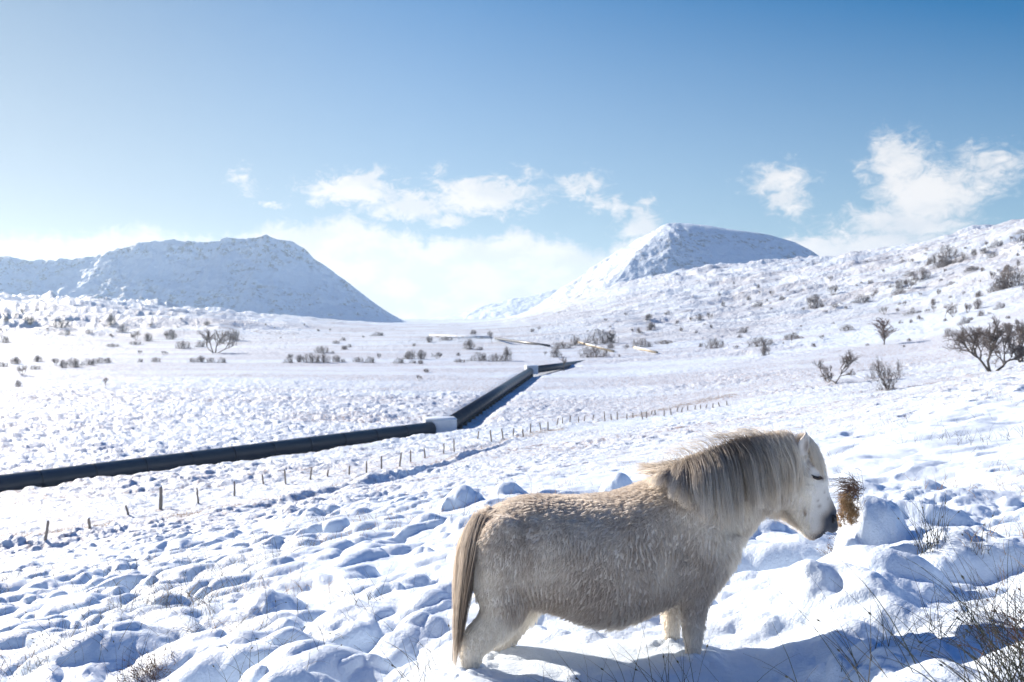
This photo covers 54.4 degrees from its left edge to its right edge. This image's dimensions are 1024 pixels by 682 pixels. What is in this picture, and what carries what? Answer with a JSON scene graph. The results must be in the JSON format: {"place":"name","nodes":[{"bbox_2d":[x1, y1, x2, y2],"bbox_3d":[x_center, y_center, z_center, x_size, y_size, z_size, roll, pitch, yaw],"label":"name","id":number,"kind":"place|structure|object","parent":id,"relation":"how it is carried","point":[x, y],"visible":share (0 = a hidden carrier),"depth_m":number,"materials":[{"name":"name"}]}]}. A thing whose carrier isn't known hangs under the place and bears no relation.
{"place":"outdoors","nodes":[
{"label":"outdoors","id":0,"kind":"place"},
{"bbox_2d":[0,234,405,322],"bbox_3d":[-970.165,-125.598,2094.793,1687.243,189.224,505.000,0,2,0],"label":"mountain","id":1,"kind":"structure","parent":0,"point":[266,274],"depth_m":1981.04,"materials":[{"name":"snow"}]},
{"bbox_2d":[431,288,559,319],"bbox_3d":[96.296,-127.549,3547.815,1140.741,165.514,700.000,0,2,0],"label":"distant ridge","id":2,"kind":"structure","parent":0,"point":[510,307],"depth_m":3513.41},
{"bbox_2d":[0,219,1023,681],"bbox_3d":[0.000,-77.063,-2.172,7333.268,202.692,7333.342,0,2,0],"label":"snow ground","id":3,"kind":"structure","parent":0,"point":[770,581],"depth_m":40.11,"materials":[{"name":"snow"}]},
{"bbox_2d":[0,335,9,342],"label":"bare bush","id":4,"kind":"object","parent":3,"relation":"on","point":[5,338],"visible":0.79,"depth_m":371.71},
{"bbox_2d":[11,356,21,363],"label":"bare bush","id":5,"kind":"object","parent":3,"relation":"on","point":[16,359],"visible":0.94,"depth_m":229.74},
{"bbox_2d":[16,366,26,374],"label":"bare bush","id":6,"kind":"object","parent":3,"relation":"on","point":[20,369],"visible":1,"depth_m":192.77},
{"bbox_2d":[33,355,42,361],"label":"bare bush","id":7,"kind":"object","parent":3,"relation":"on","point":[38,358],"visible":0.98,"depth_m":237.73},
{"bbox_2d":[44,520,48,540],"bbox_3d":[-14.754,6.062,31.544,0.181,0.778,0.108,0,2,0],"label":"fence post","id":8,"kind":"object","parent":3,"relation":"on","point":[46,532],"visible":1,"depth_m":31.51,"materials":[{"name":"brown wood"}]},
{"bbox_2d":[52,318,72,328],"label":"bare bush","id":9,"kind":"object","parent":3,"relation":"on","point":[60,323],"visible":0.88,"depth_m":533.14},
{"bbox_2d":[59,360,68,367],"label":"bare bush","id":10,"kind":"object","parent":3,"relation":"on","point":[62,365],"visible":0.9,"depth_m":213.61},
{"bbox_2d":[59,329,69,334],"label":"bare bush","id":11,"kind":"object","parent":3,"relation":"on","point":[66,331],"visible":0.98,"depth_m":480.24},
{"bbox_2d":[67,357,81,367],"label":"bare bush","id":12,"kind":"object","parent":3,"relation":"on","point":[74,362],"visible":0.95,"depth_m":215.51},
{"bbox_2d":[0,585,160,681],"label":"rush clump","id":13,"kind":"object","parent":3,"relation":"on","point":[64,639],"visible":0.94,"depth_m":6.18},
{"bbox_2d":[81,359,94,364],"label":"bare bush","id":14,"kind":"object","parent":3,"relation":"on","point":[90,361],"visible":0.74,"depth_m":224.74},
{"bbox_2d":[87,517,90,528],"bbox_3d":[-14.062,6.081,33.101,0.107,0.442,0.200,0,2,-7],"label":"fence post","id":15,"kind":"object","parent":3,"relation":"on","point":[89,522],"visible":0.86,"depth_m":33.06,"materials":[{"name":"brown wood"}]},
{"bbox_2d":[93,357,103,363],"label":"bare bush","id":16,"kind":"object","parent":3,"relation":"on","point":[98,358],"visible":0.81,"depth_m":232.67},
{"bbox_2d":[106,313,117,325],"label":"bare bush","id":17,"kind":"object","parent":3,"relation":"on","point":[110,319],"visible":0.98,"depth_m":550.47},
{"bbox_2d":[116,323,128,332],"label":"bare bush","id":18,"kind":"object","parent":3,"relation":"on","point":[122,327],"visible":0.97,"depth_m":505.81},
{"bbox_2d":[129,331,139,339],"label":"bare bush","id":19,"kind":"object","parent":3,"relation":"on","point":[136,333],"visible":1,"depth_m":412.94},
{"bbox_2d":[102,643,179,681],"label":"heather clump","id":20,"kind":"object","parent":3,"relation":"on","point":[151,664],"visible":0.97,"depth_m":5.82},
{"bbox_2d":[59,568,236,623],"bbox_3d":[-2.671,1.810,7.198,1.383,0.550,0.836,0,2,0],"label":"rush clump","id":21,"kind":"object","parent":3,"relation":"on","point":[143,602],"visible":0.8,"depth_m":7.22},
{"bbox_2d":[143,332,152,340],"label":"bare bush","id":22,"kind":"object","parent":3,"relation":"on","point":[147,338],"visible":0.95,"depth_m":406.11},
{"bbox_2d":[150,357,160,361],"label":"bare bush","id":23,"kind":"object","parent":3,"relation":"on","point":[155,360],"visible":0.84,"depth_m":235.31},
{"bbox_2d":[159,486,162,508],"bbox_3d":[-15.607,7.082,44.229,0.177,1.272,0.255,-1,2,-22],"label":"fence post","id":24,"kind":"object","parent":3,"relation":"on","point":[160,497],"visible":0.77,"depth_m":44.20,"materials":[{"name":"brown wood"}]},
{"bbox_2d":[162,329,178,339],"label":"bare bush","id":25,"kind":"object","parent":3,"relation":"on","point":[171,334],"visible":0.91,"depth_m":431.23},
{"bbox_2d":[174,341,194,348],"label":"bare bush","id":26,"kind":"object","parent":3,"relation":"on","point":[181,344],"visible":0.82,"depth_m":331.98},
{"bbox_2d":[196,487,198,503],"bbox_3d":[-14.326,7.124,45.365,0.150,0.913,0.105,-1,2,-30],"label":"fence post","id":27,"kind":"object","parent":3,"relation":"on","point":[197,495],"visible":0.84,"depth_m":45.33,"materials":[{"name":"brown wood"}]},
{"bbox_2d":[193,340,204,346],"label":"bare bush","id":28,"kind":"object","parent":3,"relation":"on","point":[201,345],"visible":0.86,"depth_m":339.42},
{"bbox_2d":[194,355,205,361],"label":"bare bush","id":29,"kind":"object","parent":3,"relation":"on","point":[200,358],"visible":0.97,"depth_m":234.27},
{"bbox_2d":[126,564,292,639],"bbox_3d":[-2.021,1.760,6.471,1.149,0.447,0.807,0,2,9],"label":"rush clump","id":30,"kind":"object","parent":3,"relation":"on","point":[244,618],"visible":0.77,"depth_m":6.55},
{"bbox_2d":[197,329,237,352],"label":"bare bush","id":31,"kind":"object","parent":3,"relation":"on","point":[208,338],"visible":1,"depth_m":284.03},
{"bbox_2d":[0,422,435,492],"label":"pipeline","id":32,"kind":"object","parent":3,"relation":"on","point":[51,477],"visible":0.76,"depth_m":77.04,"materials":[{"name":"metal"}]},
{"bbox_2d":[224,326,241,339],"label":"bare bush","id":33,"kind":"object","parent":3,"relation":"on","point":[234,334],"visible":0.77,"depth_m":422.90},
{"bbox_2d":[206,592,347,681],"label":"rush clump","id":34,"kind":"object","parent":3,"relation":"on","point":[274,644],"visible":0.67,"depth_m":4.76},
{"bbox_2d":[295,355,303,361],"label":"bare bush","id":35,"kind":"object","parent":3,"relation":"on","point":[299,359],"visible":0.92,"depth_m":233.79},
{"bbox_2d":[302,353,321,362],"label":"bare bush","id":36,"kind":"object","parent":3,"relation":"on","point":[312,358],"visible":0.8,"depth_m":232.11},
{"bbox_2d":[314,346,329,352],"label":"bare bush","id":37,"kind":"object","parent":3,"relation":"on","point":[321,349],"visible":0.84,"depth_m":283.74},
{"bbox_2d":[315,353,332,362],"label":"bare bush","id":38,"kind":"object","parent":3,"relation":"on","point":[324,358],"visible":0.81,"depth_m":232.29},
{"bbox_2d":[240,566,418,654],"bbox_3d":[-1.042,1.585,5.649,1.408,0.544,0.990,-1,2,-43],"label":"rush clump","id":39,"kind":"object","parent":3,"relation":"on","point":[327,621],"visible":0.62,"depth_m":5.70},
{"bbox_2d":[332,355,340,361],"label":"bare bush","id":40,"kind":"object","parent":3,"relation":"on","point":[336,358],"visible":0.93,"depth_m":234.67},
{"bbox_2d":[362,356,374,362],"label":"bare bush","id":41,"kind":"object","parent":3,"relation":"on","point":[372,359],"visible":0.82,"depth_m":231.73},
{"bbox_2d":[369,332,384,335],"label":"bare bush","id":42,"kind":"object","parent":3,"relation":"on","point":[378,334],"visible":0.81,"depth_m":526.38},
{"bbox_2d":[404,350,415,358],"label":"bare bush","id":43,"kind":"object","parent":3,"relation":"on","point":[410,355],"visible":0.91,"depth_m":248.51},
{"bbox_2d":[368,619,452,680],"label":"rush clump","id":44,"kind":"object","parent":3,"relation":"on","point":[391,664],"visible":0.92,"depth_m":4.48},
{"bbox_2d":[414,351,426,358],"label":"bare bush","id":45,"kind":"object","parent":3,"relation":"on","point":[420,353],"visible":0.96,"depth_m":248.06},
{"bbox_2d":[431,353,441,358],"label":"bare bush","id":46,"kind":"object","parent":3,"relation":"on","point":[439,354],"visible":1,"depth_m":249.31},
{"bbox_2d":[423,416,456,433],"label":"anchor block","id":47,"kind":"structure","parent":3,"relation":"on","point":[445,423],"depth_m":97.60,"materials":[{"name":"paint"}]},
{"bbox_2d":[429,334,492,338],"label":"pipeline","id":48,"kind":"object","parent":3,"relation":"on","point":[463,336],"visible":0.97,"depth_m":437.39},
{"bbox_2d":[463,339,475,349],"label":"bare bush","id":49,"kind":"object","parent":3,"relation":"on","point":[468,343],"visible":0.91,"depth_m":306.08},
{"bbox_2d":[467,352,487,360],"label":"bare bush","id":50,"kind":"object","parent":3,"relation":"on","point":[483,357],"visible":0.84,"depth_m":238.66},
{"bbox_2d":[450,368,532,429],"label":"pipeline","id":51,"kind":"object","parent":3,"relation":"on","point":[470,411],"visible":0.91,"depth_m":127.54,"materials":[{"name":"metal"}]},
{"bbox_2d":[488,352,505,360],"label":"bare bush","id":52,"kind":"object","parent":3,"relation":"on","point":[495,357],"visible":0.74,"depth_m":237.31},
{"bbox_2d":[501,347,513,360],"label":"bare bush","id":53,"kind":"object","parent":3,"relation":"on","point":[506,353],"visible":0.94,"depth_m":238.25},
{"bbox_2d":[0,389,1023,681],"bbox_3d":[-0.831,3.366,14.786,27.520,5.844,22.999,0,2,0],"label":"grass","id":54,"kind":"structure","parent":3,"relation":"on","point":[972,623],"depth_m":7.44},
{"bbox_2d":[0,314,1023,668],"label":"dry grass","id":55,"kind":"structure","parent":3,"relation":"on","point":[434,462],"depth_m":55.53,"materials":[{"name":"plant"}]},
{"bbox_2d":[494,337,549,346],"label":"pipeline","id":56,"kind":"object","parent":3,"relation":"on","point":[519,341],"visible":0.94,"depth_m":355.42,"materials":[{"name":"metal"}]},
{"bbox_2d":[524,365,537,373],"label":"anchor block","id":57,"kind":"structure","parent":3,"relation":"on","point":[534,368],"depth_m":189.49,"materials":[{"name":"paint"}]},
{"bbox_2d":[550,348,562,357],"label":"bare bush","id":58,"kind":"object","parent":3,"relation":"on","point":[555,353],"visible":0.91,"depth_m":250.42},
{"bbox_2d":[538,360,583,372],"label":"pipeline","id":59,"kind":"object","parent":3,"relation":"on","point":[549,367],"visible":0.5,"depth_m":204.99,"materials":[{"name":"metal"}]},
{"bbox_2d":[550,341,575,348],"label":"bare bush","id":60,"kind":"object","parent":3,"relation":"on","point":[562,344],"visible":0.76,"depth_m":298.60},
{"bbox_2d":[570,335,579,345],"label":"bare bush","id":61,"kind":"object","parent":3,"relation":"on","point":[574,340],"visible":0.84,"depth_m":318.07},
{"bbox_2d":[577,345,613,357],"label":"bare bush","id":62,"kind":"object","parent":3,"relation":"on","point":[594,351],"visible":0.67,"depth_m":245.40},
{"bbox_2d":[578,341,614,351],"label":"pipeline","id":63,"kind":"object","parent":3,"relation":"on","point":[602,348],"visible":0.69,"depth_m":288.85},
{"bbox_2d":[577,328,618,345],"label":"bare bush","id":64,"kind":"object","parent":3,"relation":"on","point":[605,334],"visible":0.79,"depth_m":315.92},
{"bbox_2d":[526,632,691,681],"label":"rush clump","id":65,"kind":"object","parent":3,"relation":"on","point":[576,678],"visible":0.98,"depth_m":3.93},
{"bbox_2d":[629,337,647,346],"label":"bare bush","id":66,"kind":"object","parent":3,"relation":"on","point":[640,344],"visible":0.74,"depth_m":290.86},
{"bbox_2d":[451,426,837,669],"bbox_3d":[0.621,1.017,4.430,1.684,1.259,0.587,0,2,0],"label":"pony","id":67,"kind":"object","parent":3,"relation":"on","point":[668,539],"visible":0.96,"depth_m":4.23,"materials":[{"name":"beige"}]},
{"bbox_2d":[633,346,657,352],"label":"pipeline","id":68,"kind":"object","parent":3,"relation":"on","point":[645,349],"visible":1,"depth_m":263.59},
{"bbox_2d":[645,322,656,330],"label":"bare bush","id":69,"kind":"object","parent":3,"relation":"on","point":[651,324],"visible":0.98,"depth_m":410.83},
{"bbox_2d":[655,337,673,343],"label":"bare bush","id":70,"kind":"object","parent":3,"relation":"on","point":[668,341],"visible":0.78,"depth_m":302.19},
{"bbox_2d":[591,619,794,681],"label":"rush clump","id":71,"kind":"object","parent":3,"relation":"on","point":[666,661],"visible":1,"depth_m":3.82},
{"bbox_2d":[704,339,728,348],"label":"bare bush","id":72,"kind":"object","parent":3,"relation":"on","point":[714,341],"visible":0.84,"depth_m":257.57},
{"bbox_2d":[752,302,762,306],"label":"bare bush","id":73,"kind":"object","parent":3,"relation":"on","point":[758,303],"visible":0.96,"depth_m":479.99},
{"bbox_2d":[746,337,778,347],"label":"bare bush","id":74,"kind":"object","parent":3,"relation":"on","point":[761,341],"visible":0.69,"depth_m":244.20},
{"bbox_2d":[759,342,769,355],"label":"bare bush","id":75,"kind":"object","parent":3,"relation":"on","point":[763,352],"visible":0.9,"depth_m":206.86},
{"bbox_2d":[787,332,798,342],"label":"bare bush","id":76,"kind":"object","parent":3,"relation":"on","point":[793,335],"visible":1,"depth_m":242.91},
{"bbox_2d":[806,292,823,308],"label":"bare bush","id":77,"kind":"object","parent":3,"relation":"on","point":[814,304],"visible":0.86,"depth_m":441.24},
{"bbox_2d":[827,285,838,294],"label":"bare bush","id":78,"kind":"object","parent":3,"relation":"on","point":[835,289],"visible":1,"depth_m":464.01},
{"bbox_2d":[812,349,862,383],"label":"bare tree","id":79,"kind":"object","parent":3,"relation":"on","point":[847,360],"visible":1,"depth_m":109.00,"materials":[{"name":"brown plant"}]},
{"bbox_2d":[838,325,852,330],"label":"bare bush","id":80,"kind":"object","parent":3,"relation":"on","point":[845,328],"visible":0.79,"depth_m":266.75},
{"bbox_2d":[836,491,862,529],"bbox_3d":[1.888,0.958,5.610,0.174,0.239,0.150,0,2,0],"label":"grass tussock","id":81,"kind":"object","parent":3,"relation":"on","point":[850,507],"depth_m":5.59,"materials":[{"name":"plant"}]},
{"bbox_2d":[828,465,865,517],"bbox_3d":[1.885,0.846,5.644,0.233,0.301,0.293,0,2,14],"label":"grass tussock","id":82,"kind":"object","parent":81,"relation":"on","point":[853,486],"depth_m":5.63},
{"bbox_2d":[851,294,869,302],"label":"bare bush","id":83,"kind":"object","parent":3,"relation":"on","point":[867,297],"visible":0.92,"depth_m":394.31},
{"bbox_2d":[743,552,990,681],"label":"rush clump","id":84,"kind":"object","parent":3,"relation":"on","point":[854,668],"visible":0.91,"depth_m":3.28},
{"bbox_2d":[864,354,903,390],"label":"bush","id":85,"kind":"object","parent":3,"relation":"on","point":[885,375],"visible":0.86,"depth_m":87.46,"materials":[{"name":"brown plant"}]},
{"bbox_2d":[871,317,897,344],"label":"bare tree","id":86,"kind":"object","parent":3,"relation":"on","point":[883,333],"visible":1,"depth_m":195.40,"materials":[{"name":"brown plant"}]},
{"bbox_2d":[893,278,902,288],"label":"bare bush","id":87,"kind":"object","parent":3,"relation":"on","point":[899,285],"visible":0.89,"depth_m":423.44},
{"bbox_2d":[891,288,906,296],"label":"bare bush","id":88,"kind":"object","parent":3,"relation":"on","point":[899,291],"visible":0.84,"depth_m":386.89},
{"bbox_2d":[902,278,916,288],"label":"bare bush","id":89,"kind":"object","parent":3,"relation":"on","point":[906,282],"visible":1,"depth_m":408.00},
{"bbox_2d":[900,310,922,315],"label":"bare bush","id":90,"kind":"object","parent":3,"relation":"on","point":[914,311],"visible":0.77,"depth_m":294.62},
{"bbox_2d":[910,266,930,281],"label":"bare bush","id":91,"kind":"object","parent":3,"relation":"on","point":[922,274],"visible":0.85,"depth_m":420.39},
{"bbox_2d":[832,525,1023,681],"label":"rush clump","id":92,"kind":"object","parent":3,"relation":"on","point":[1020,676],"visible":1,"depth_m":2.94,"materials":[{"name":"plant"}]},
{"bbox_2d":[888,480,974,555],"bbox_3d":[2.206,0.958,5.241,0.383,0.428,0.336,-1,2,-42],"label":"rush clump","id":93,"kind":"object","parent":3,"relation":"on","point":[931,532],"visible":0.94,"depth_m":5.24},
{"bbox_2d":[924,253,943,265],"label":"bare bush","id":94,"kind":"object","parent":3,"relation":"on","point":[933,258],"visible":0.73,"depth_m":487.87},
{"bbox_2d":[930,258,951,269],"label":"bare bush","id":95,"kind":"object","parent":3,"relation":"on","point":[946,262],"visible":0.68,"depth_m":472.41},
{"bbox_2d":[935,256,952,269],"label":"bare bush","id":96,"kind":"object","parent":3,"relation":"on","point":[939,266],"visible":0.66,"depth_m":472.89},
{"bbox_2d":[937,244,958,259],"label":"bare bush","id":97,"kind":"object","parent":3,"relation":"on","point":[948,249],"visible":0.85,"depth_m":490.12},
{"bbox_2d":[943,302,959,316],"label":"bare bush","id":98,"kind":"object","parent":3,"relation":"on","point":[951,303],"visible":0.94,"depth_m":250.62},
{"bbox_2d":[943,328,959,336],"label":"bare bush","id":99,"kind":"object","parent":3,"relation":"on","point":[947,334],"visible":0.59,"depth_m":190.86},
{"bbox_2d":[948,308,956,316],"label":"bare bush","id":100,"kind":"object","parent":3,"relation":"on","point":[952,311],"visible":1,"depth_m":245.35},
{"bbox_2d":[952,252,968,262],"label":"bare bush","id":101,"kind":"object","parent":3,"relation":"on","point":[963,258],"visible":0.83,"depth_m":460.58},
{"bbox_2d":[956,316,970,325],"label":"bare bush","id":102,"kind":"object","parent":3,"relation":"on","point":[967,321],"visible":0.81,"depth_m":218.80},
{"bbox_2d":[909,546,1023,667],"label":"heather clump","id":103,"kind":"object","parent":3,"relation":"on","point":[1012,626],"visible":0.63,"depth_m":3.32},
{"bbox_2d":[964,303,972,312],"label":"bare bush","id":104,"kind":"object","parent":3,"relation":"on","point":[967,307],"visible":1,"depth_m":245.64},
{"bbox_2d":[963,266,978,271],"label":"bare bush","id":105,"kind":"object","parent":3,"relation":"on","point":[977,268],"visible":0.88,"depth_m":397.31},
{"bbox_2d":[971,248,977,255],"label":"bare bush","id":106,"kind":"object","parent":3,"relation":"on","point":[974,252],"visible":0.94,"depth_m":461.74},
{"bbox_2d":[973,298,982,308],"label":"bare bush","id":107,"kind":"object","parent":3,"relation":"on","point":[978,303],"visible":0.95,"depth_m":248.93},
{"bbox_2d":[958,505,997,555],"bbox_3d":[2.410,0.987,5.091,0.194,0.280,0.166,-1,2,-22],"label":"rush clump","id":108,"kind":"object","parent":3,"relation":"on","point":[981,537],"visible":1,"depth_m":5.07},
{"bbox_2d":[940,313,1023,371],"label":"bare tree","id":109,"kind":"object","parent":3,"relation":"on","point":[974,339],"visible":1,"depth_m":97.34,"materials":[{"name":"brown plant"}]},
{"bbox_2d":[986,252,996,257],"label":"bare bush","id":110,"kind":"object","parent":3,"relation":"on","point":[993,253],"visible":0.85,"depth_m":417.25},
{"bbox_2d":[985,239,1003,249],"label":"bare bush","id":111,"kind":"object","parent":3,"relation":"on","point":[1000,244],"visible":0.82,"depth_m":460.72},
{"bbox_2d":[983,278,1007,293],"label":"bare bush","id":112,"kind":"object","parent":3,"relation":"on","point":[996,287],"visible":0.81,"depth_m":289.25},
{"bbox_2d":[993,302,1005,309],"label":"bare bush","id":113,"kind":"object","parent":3,"relation":"on","point":[1003,305],"visible":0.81,"depth_m":236.56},
{"bbox_2d":[989,266,1023,289],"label":"bare bush","id":114,"kind":"object","parent":3,"relation":"on","point":[1008,273],"visible":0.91,"depth_m":289.01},
{"bbox_2d":[1001,319,1023,362],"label":"bare tree","id":115,"kind":"object","parent":3,"relation":"on","point":[1019,331],"visible":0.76,"depth_m":106.31,"materials":[{"name":"brown plant"}]},
{"bbox_2d":[1013,235,1023,245],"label":"bare bush","id":116,"kind":"object","parent":3,"relation":"on","point":[1021,238],"visible":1,"depth_m":408.85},
{"bbox_2d":[0,0,1023,318],"label":"sky","id":117,"kind":"structure","parent":0,"point":[440,158],"materials":[{"name":"blue"}]},
{"bbox_2d":[436,223,817,322],"bbox_3d":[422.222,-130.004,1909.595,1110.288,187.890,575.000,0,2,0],"label":"mountain","id":118,"kind":"structure","parent":0,"point":[668,248],"depth_m":1798.18,"materials":[{"name":"snow"}]},
{"bbox_2d":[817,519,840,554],"bbox_3d":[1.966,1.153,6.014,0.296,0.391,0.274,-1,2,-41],"label":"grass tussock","id":119,"kind":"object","parent":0,"point":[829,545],"depth_m":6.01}
]}

